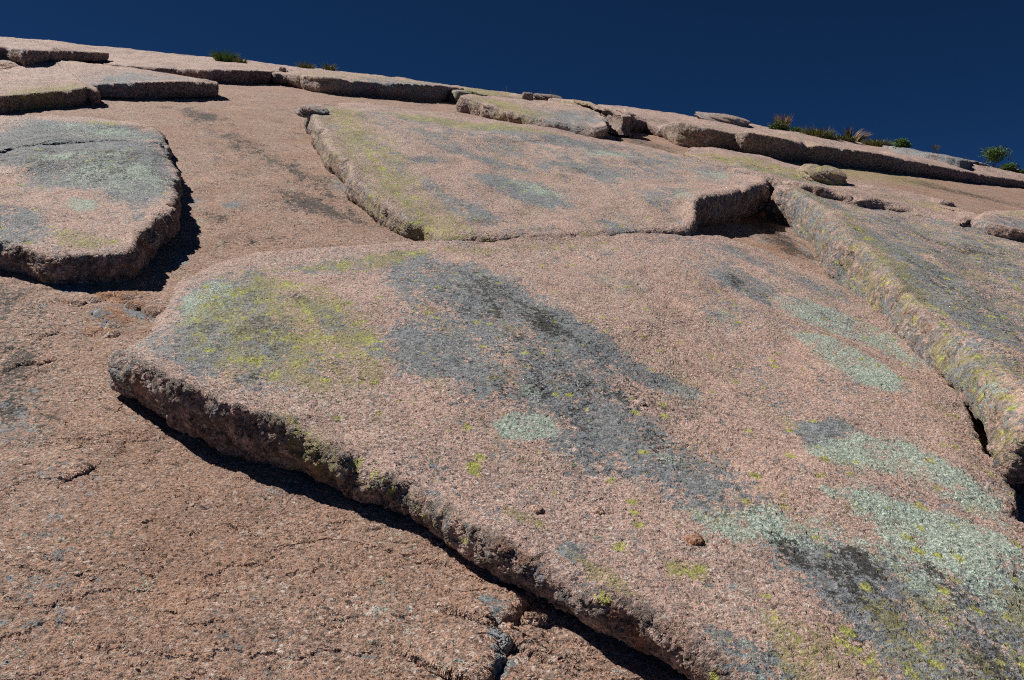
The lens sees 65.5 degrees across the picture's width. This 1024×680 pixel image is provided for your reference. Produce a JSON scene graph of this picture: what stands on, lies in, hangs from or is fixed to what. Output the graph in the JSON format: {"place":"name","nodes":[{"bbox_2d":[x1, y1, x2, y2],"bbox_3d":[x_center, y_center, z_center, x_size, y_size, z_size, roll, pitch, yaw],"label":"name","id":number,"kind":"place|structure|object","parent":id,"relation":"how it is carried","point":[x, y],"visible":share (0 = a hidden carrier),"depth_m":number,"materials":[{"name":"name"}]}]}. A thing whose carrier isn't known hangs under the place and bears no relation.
{"place":"outdoors","nodes":[
{"label":"outdoors","id":0,"kind":"place"},
{"bbox_2d":[318,61,338,70],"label":"grass tuft","id":1,"kind":"object","parent":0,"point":[330,67],"visible":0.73,"depth_m":27.34,"materials":[{"name":"green plant"}]},
{"bbox_2d":[0,84,1023,679],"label":"terrain","id":2,"kind":"structure","parent":0,"point":[138,540],"depth_m":2.50,"materials":[{"name":"stone"}]},
{"bbox_2d":[0,70,100,113],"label":"granite slab","id":3,"kind":"structure","parent":2,"relation":"on","point":[19,92],"depth_m":10.22,"materials":[{"name":"stone"}]},
{"bbox_2d":[0,40,108,65],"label":"granite slab","id":4,"kind":"structure","parent":2,"relation":"on","point":[24,53],"depth_m":14.48,"materials":[{"name":"stone"}]},
{"bbox_2d":[0,37,156,54],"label":"granite slab","id":5,"kind":"structure","parent":2,"relation":"on","point":[112,50],"depth_m":23.38,"materials":[{"name":"stone"}]},
{"bbox_2d":[0,115,172,158],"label":"granite slab","id":6,"kind":"structure","parent":2,"relation":"on","point":[20,131],"depth_m":7.94,"materials":[{"name":"stone"}]},
{"bbox_2d":[0,134,182,284],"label":"granite slab","id":7,"kind":"structure","parent":2,"relation":"on","point":[97,212],"depth_m":5.03,"materials":[{"name":"pink stone"}]},
{"bbox_2d":[0,58,218,98],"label":"granite slab","id":8,"kind":"structure","parent":2,"relation":"on","point":[108,81],"depth_m":12.89,"materials":[{"name":"stone"}]},
{"bbox_2d":[92,52,304,83],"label":"granite slab","id":9,"kind":"structure","parent":2,"relation":"on","point":[222,72],"depth_m":18.46,"materials":[{"name":"beige stone"}]},
{"bbox_2d":[207,48,240,61],"bbox_3d":[-8.095,-7.957,22.404,1.024,0.621,0.939,0,0,0],"label":"grass tuft","id":10,"kind":"object","parent":9,"relation":"on","point":[222,57],"visible":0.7,"depth_m":22.18,"materials":[{"name":"green plant"}]},
{"bbox_2d":[231,57,247,63],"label":"grass tuft","id":11,"kind":"object","parent":9,"relation":"on","point":[240,61],"visible":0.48,"depth_m":21.85,"materials":[{"name":"green plant"}]},
{"bbox_2d":[279,67,285,71],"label":"loose rock","id":12,"kind":"object","parent":9,"relation":"on","point":[282,69],"visible":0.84,"depth_m":19.95,"materials":[{"name":"grey stone"}]},
{"bbox_2d":[294,61,316,68],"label":"grass tuft","id":13,"kind":"object","parent":9,"relation":"on","point":[304,65],"visible":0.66,"depth_m":27.11,"materials":[{"name":"green plant"}]},
{"bbox_2d":[264,63,463,101],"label":"granite slab","id":14,"kind":"structure","parent":2,"relation":"on","point":[349,83],"depth_m":19.02,"materials":[{"name":"beige stone"}]},
{"bbox_2d":[447,85,535,103],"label":"granite slab","id":15,"kind":"structure","parent":2,"relation":"on","point":[453,96],"depth_m":23.03,"materials":[{"name":"stone"}]},
{"bbox_2d":[456,94,609,138],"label":"granite slab","id":16,"kind":"structure","parent":2,"relation":"on","point":[582,120],"depth_m":16.66,"materials":[{"name":"stone"}]},
{"bbox_2d":[522,92,533,100],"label":"loose rock","id":17,"kind":"object","parent":16,"relation":"on","point":[527,96],"visible":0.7,"depth_m":24.24,"materials":[{"name":"grey stone"}]},
{"bbox_2d":[304,102,769,241],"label":"granite slab","id":18,"kind":"structure","parent":2,"relation":"on","point":[417,175],"depth_m":7.97,"materials":[{"name":"stone"}]},
{"bbox_2d":[294,105,329,117],"bbox_3d":[-2.649,-3.034,10.574,0.420,0.122,0.360,8,22,0],"label":"loose rock","id":19,"kind":"object","parent":18,"relation":"on","point":[304,111],"visible":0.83,"depth_m":10.43,"materials":[{"name":"grey stone"}]},
{"bbox_2d":[107,232,1023,679],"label":"granite slab","id":20,"kind":"structure","parent":2,"relation":"on","point":[801,452],"depth_m":3.04,"materials":[{"name":"pink stone"}]},
{"bbox_2d":[530,505,543,514],"bbox_3d":[0.078,0.547,2.542,0.027,0.021,0.024,8,22,0],"label":"loose rock","id":21,"kind":"object","parent":20,"relation":"on","point":[538,509],"visible":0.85,"depth_m":2.53,"materials":[{"name":"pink stone"}]},
{"bbox_2d":[590,506,604,514],"bbox_3d":[0.276,0.565,2.601,0.034,0.022,0.026,8,22,0],"label":"loose rock","id":22,"kind":"object","parent":20,"relation":"on","point":[599,510],"visible":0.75,"depth_m":2.58,"materials":[{"name":"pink stone"}]},
{"bbox_2d":[631,399,645,405],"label":"loose rock","id":23,"kind":"object","parent":20,"relation":"on","point":[639,402],"visible":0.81,"depth_m":3.36,"materials":[{"name":"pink stone"}]},
{"bbox_2d":[684,533,704,545],"bbox_3d":[0.573,0.633,2.505,0.045,0.027,0.035,8,22,0],"label":"loose rock","id":24,"kind":"object","parent":20,"relation":"on","point":[696,539],"visible":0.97,"depth_m":2.49,"materials":[{"name":"brown stone"}]},
{"bbox_2d":[548,98,635,135],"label":"granite slab","id":25,"kind":"structure","parent":2,"relation":"on","point":[618,120],"depth_m":18.10,"materials":[{"name":"stone"}]},
{"bbox_2d":[533,93,562,100],"bbox_3d":[1.301,-9.126,30.104,1.174,0.312,0.804,8,22,0],"label":"loose rock","id":26,"kind":"object","parent":25,"relation":"on","point":[539,96],"visible":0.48,"depth_m":29.77,"materials":[{"name":"grey stone"}]},
{"bbox_2d":[597,104,1023,188],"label":"granite slab","id":27,"kind":"structure","parent":2,"relation":"on","point":[682,130],"depth_m":17.63,"materials":[{"name":"stone"}]},
{"bbox_2d":[694,112,749,126],"bbox_3d":[5.822,-6.150,22.199,1.549,0.284,1.141,8,22,0],"label":"loose rock","id":28,"kind":"object","parent":27,"relation":"on","point":[730,119],"visible":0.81,"depth_m":21.79,"materials":[{"name":"grey stone"}]},
{"bbox_2d":[769,120,792,130],"bbox_3d":[7.957,-6.334,23.789,0.754,0.535,0.761,0,0,0],"label":"shrub","id":29,"kind":"object","parent":27,"relation":"on","point":[780,125],"visible":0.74,"depth_m":23.64,"materials":[{"name":"green plant"}]},
{"bbox_2d":[773,112,792,129],"bbox_3d":[9.085,-7.289,26.686,0.742,0.791,0.750,0,0,0],"label":"grass tuft","id":30,"kind":"object","parent":27,"relation":"on","point":[788,118],"visible":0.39,"depth_m":26.52,"materials":[{"name":"brown plant"}]},
{"bbox_2d":[788,126,802,131],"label":"shrub","id":31,"kind":"object","parent":27,"relation":"on","point":[795,129],"visible":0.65,"depth_m":25.45,"materials":[{"name":"green plant"}]},
{"bbox_2d":[797,126,839,138],"bbox_3d":[8.866,-6.075,23.148,1.247,0.692,1.197,0,0,-14],"label":"grass tuft","id":32,"kind":"object","parent":27,"relation":"on","point":[821,133],"visible":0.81,"depth_m":22.84,"materials":[{"name":"green plant"}]},
{"bbox_2d":[831,134,856,141],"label":"grass tuft","id":33,"kind":"object","parent":27,"relation":"on","point":[849,138],"visible":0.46,"depth_m":23.16,"materials":[{"name":"green plant"}]},
{"bbox_2d":[843,125,854,140],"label":"grass tuft","id":34,"kind":"object","parent":27,"relation":"on","point":[849,132],"visible":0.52,"depth_m":23.40,"materials":[{"name":"plant"}]},
{"bbox_2d":[854,129,872,141],"bbox_3d":[11.226,-6.503,25.442,0.734,0.591,0.497,0,0,-17],"label":"grass tuft","id":35,"kind":"object","parent":27,"relation":"on","point":[860,139],"visible":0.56,"depth_m":25.41,"materials":[{"name":"beige plant"}]},
{"bbox_2d":[860,138,892,146],"bbox_3d":[10.996,-5.930,23.984,1.102,0.502,1.159,0,0,0],"label":"grass tuft","id":36,"kind":"object","parent":27,"relation":"on","point":[876,143],"visible":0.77,"depth_m":23.75,"materials":[{"name":"green plant"}]},
{"bbox_2d":[978,146,1012,166],"bbox_3d":[15.383,-5.852,25.386,1.008,0.773,0.791,0,0,0],"label":"bush","id":37,"kind":"object","parent":27,"relation":"on","point":[991,155],"visible":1,"depth_m":25.29,"materials":[{"name":"green plant"}]},
{"bbox_2d":[997,161,1020,171],"bbox_3d":[15.488,-5.380,24.877,0.650,0.447,0.634,0,0,40],"label":"bush","id":38,"kind":"object","parent":27,"relation":"on","point":[1013,166],"visible":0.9,"depth_m":24.78,"materials":[{"name":"green plant"}]},
{"bbox_2d":[1015,169,1023,173],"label":"shrub","id":39,"kind":"object","parent":27,"relation":"on","point":[1020,171],"visible":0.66,"depth_m":24.68,"materials":[{"name":"green plant"}]},
{"bbox_2d":[683,147,979,225],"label":"granite slab","id":40,"kind":"structure","parent":2,"relation":"on","point":[855,192],"depth_m":9.83,"materials":[{"name":"stone"}]},
{"bbox_2d":[796,164,847,185],"bbox_3d":[4.111,-2.162,10.579,0.630,0.278,0.567,8,22,0],"label":"loose rock","id":41,"kind":"object","parent":40,"relation":"on","point":[829,175],"visible":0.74,"depth_m":10.35,"materials":[{"name":"beige stone"}]},
{"bbox_2d":[935,199,953,208],"bbox_3d":[5.491,-1.725,10.107,0.199,0.088,0.158,8,22,0],"label":"loose rock","id":42,"kind":"object","parent":40,"relation":"on","point":[945,202],"visible":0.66,"depth_m":10.04,"materials":[{"name":"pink stone"}]},
{"bbox_2d":[765,185,1023,484],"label":"granite slab","id":43,"kind":"structure","parent":2,"relation":"on","point":[946,298],"depth_m":5.48,"materials":[{"name":"stone"}]},
{"bbox_2d":[857,142,989,169],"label":"granite slab","id":44,"kind":"structure","parent":2,"relation":"on","point":[966,164],"depth_m":21.15,"materials":[{"name":"beige stone"}]},
{"bbox_2d":[891,137,912,147],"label":"bush","id":45,"kind":"object","parent":44,"relation":"on","point":[902,143],"visible":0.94,"depth_m":22.54,"materials":[{"name":"green plant"}]},
{"bbox_2d":[930,144,940,153],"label":"twiggy bush","id":46,"kind":"object","parent":44,"relation":"on","point":[936,147],"visible":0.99,"depth_m":23.25,"materials":[{"name":"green plant"}]},
{"bbox_2d":[970,210,1023,241],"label":"granite slab","id":47,"kind":"structure","parent":2,"relation":"on","point":[1008,224],"depth_m":8.14,"materials":[{"name":"pink stone"}]},
{"bbox_2d":[0,0,1023,168],"label":"sky","id":48,"kind":"structure","parent":0,"point":[949,74],"materials":[{"name":"blue"}]}
]}

